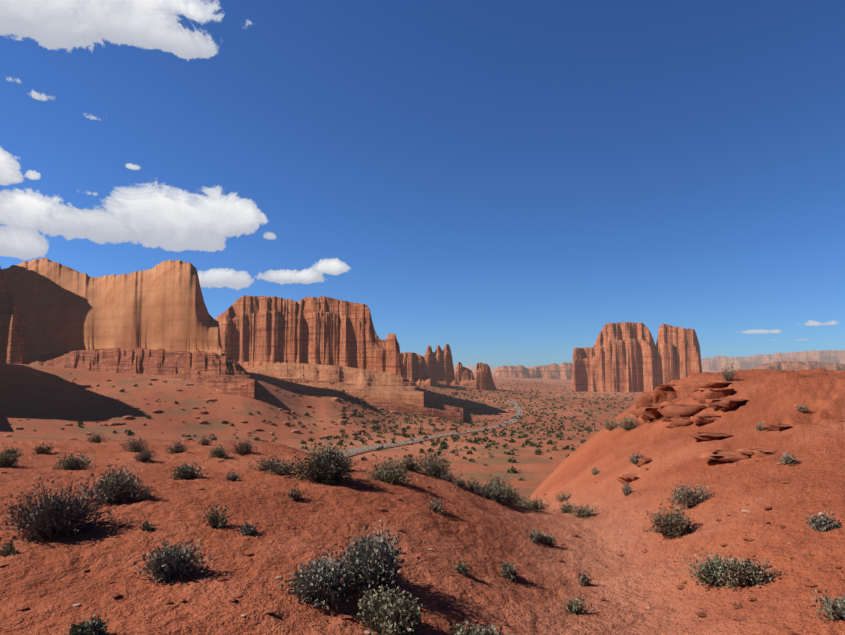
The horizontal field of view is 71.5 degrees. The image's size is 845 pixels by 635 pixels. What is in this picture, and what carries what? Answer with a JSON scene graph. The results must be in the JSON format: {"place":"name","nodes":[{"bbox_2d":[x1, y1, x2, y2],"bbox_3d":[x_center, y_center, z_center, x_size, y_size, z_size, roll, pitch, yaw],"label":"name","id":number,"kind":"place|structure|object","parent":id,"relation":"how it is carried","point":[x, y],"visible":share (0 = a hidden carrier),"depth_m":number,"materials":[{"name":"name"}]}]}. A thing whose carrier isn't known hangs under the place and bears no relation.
{"place":"outdoors","nodes":[
{"label":"outdoors","id":0,"kind":"place"},
{"bbox_2d":[215,295,402,375],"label":"mesa","id":1,"kind":"structure","parent":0,"point":[255,331],"depth_m":819.64,"materials":[{"name":"orange stone"}]},
{"bbox_2d":[0,364,844,634],"bbox_3d":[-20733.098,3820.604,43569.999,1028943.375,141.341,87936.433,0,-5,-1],"label":"ground","id":2,"kind":"structure","parent":0,"point":[49,583],"depth_m":7.72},
{"bbox_2d":[0,266,34,363],"bbox_3d":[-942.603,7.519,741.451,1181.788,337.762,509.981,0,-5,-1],"label":"cliff","id":3,"kind":"structure","parent":2,"relation":"on","point":[16,345],"depth_m":606.48,"materials":[{"name":"brown stone"}]},
{"bbox_2d":[1,258,221,355],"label":"mesa","id":4,"kind":"structure","parent":2,"relation":"on","point":[63,308],"depth_m":598.89,"materials":[{"name":"orange stone"}]},
{"bbox_2d":[24,348,254,398],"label":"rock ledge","id":5,"kind":"object","parent":2,"relation":"on","point":[215,373],"visible":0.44,"depth_m":520.99,"materials":[{"name":"brown stone"}]},
{"bbox_2d":[0,373,639,480],"bbox_3d":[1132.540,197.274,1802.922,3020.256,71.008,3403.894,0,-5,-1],"label":"valley shrubs","id":6,"kind":"object","parent":2,"relation":"on","point":[443,445],"visible":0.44,"depth_m":429.77,"materials":[{"name":"green plant"}]},
{"bbox_2d":[246,362,423,406],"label":"bench","id":7,"kind":"object","parent":2,"relation":"on","point":[373,384],"visible":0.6,"depth_m":699.48,"materials":[{"name":"orange stone"}]},
{"bbox_2d":[278,378,463,421],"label":"rock ledge","id":8,"kind":"object","parent":2,"relation":"on","point":[451,412],"visible":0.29,"depth_m":611.42,"materials":[{"name":"orange stone"}]},
{"bbox_2d":[400,352,430,385],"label":"butte","id":9,"kind":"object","parent":2,"relation":"on","point":[414,368],"depth_m":1246.48,"materials":[{"name":"brown stone"}]},
{"bbox_2d":[0,361,844,634],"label":"shrubs","id":10,"kind":"object","parent":2,"relation":"on","point":[369,567],"visible":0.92,"depth_m":5.68,"materials":[{"name":"green plant"}]},
{"bbox_2d":[0,374,844,634],"bbox_3d":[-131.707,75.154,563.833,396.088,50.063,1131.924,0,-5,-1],"label":"stones","id":11,"kind":"object","parent":2,"relation":"on","point":[349,617],"visible":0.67,"depth_m":8.55,"materials":[{"name":"stone"}]},
{"bbox_2d":[424,344,454,385],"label":"rock spires","id":12,"kind":"object","parent":2,"relation":"on","point":[439,363],"visible":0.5,"depth_m":1399.20,"materials":[{"name":"brown stone"}]},
{"bbox_2d":[455,362,474,385],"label":"butte","id":13,"kind":"object","parent":2,"relation":"on","point":[464,375],"visible":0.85,"depth_m":1594.82,"materials":[{"name":"orange stone"}]},
{"bbox_2d":[475,362,496,390],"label":"rock butte","id":14,"kind":"object","parent":2,"relation":"on","point":[483,378],"visible":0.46,"depth_m":1348.85,"materials":[{"name":"orange stone"}]},
{"bbox_2d":[454,366,535,370],"bbox_3d":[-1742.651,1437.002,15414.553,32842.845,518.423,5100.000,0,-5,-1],"label":"mesa","id":15,"kind":"structure","parent":2,"relation":"on","point":[473,368],"depth_m":14479.85,"materials":[{"name":"brown stone"}]},
{"bbox_2d":[492,362,572,378],"bbox_3d":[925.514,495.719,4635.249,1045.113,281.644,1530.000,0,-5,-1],"label":"mesa","id":16,"kind":"structure","parent":2,"relation":"on","point":[557,371],"depth_m":4321.68,"materials":[{"name":"brown stone"}]},
{"bbox_2d":[571,322,702,391],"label":"butte","id":17,"kind":"object","parent":2,"relation":"on","point":[625,357],"visible":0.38,"depth_m":1566.22,"materials":[{"name":"orange stone"}]},
{"bbox_2d":[614,382,791,484],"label":"outcrops","id":18,"kind":"object","parent":2,"relation":"on","point":[645,411],"visible":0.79,"depth_m":19.28,"materials":[{"name":"stone"}]},
{"bbox_2d":[701,350,844,370],"bbox_3d":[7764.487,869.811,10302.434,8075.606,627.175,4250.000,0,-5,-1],"label":"mesa","id":19,"kind":"structure","parent":2,"relation":"on","point":[717,363],"depth_m":9368.60,"materials":[{"name":"brown stone"}]},
{"bbox_2d":[751,360,844,370],"bbox_3d":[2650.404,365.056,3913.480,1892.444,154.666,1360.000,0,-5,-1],"label":"mesa","id":20,"kind":"structure","parent":2,"relation":"on","point":[793,365],"depth_m":3605.09,"materials":[{"name":"brown stone"}]},
{"bbox_2d":[0,0,844,366],"label":"sky","id":21,"kind":"structure","parent":0,"point":[500,183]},
{"bbox_2d":[324,400,523,456],"bbox_3d":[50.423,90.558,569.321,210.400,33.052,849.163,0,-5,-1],"label":"road","id":22,"kind":"structure","parent":0,"point":[419,438],"depth_m":328.33,"materials":[{"name":"asphalt"}]}
]}

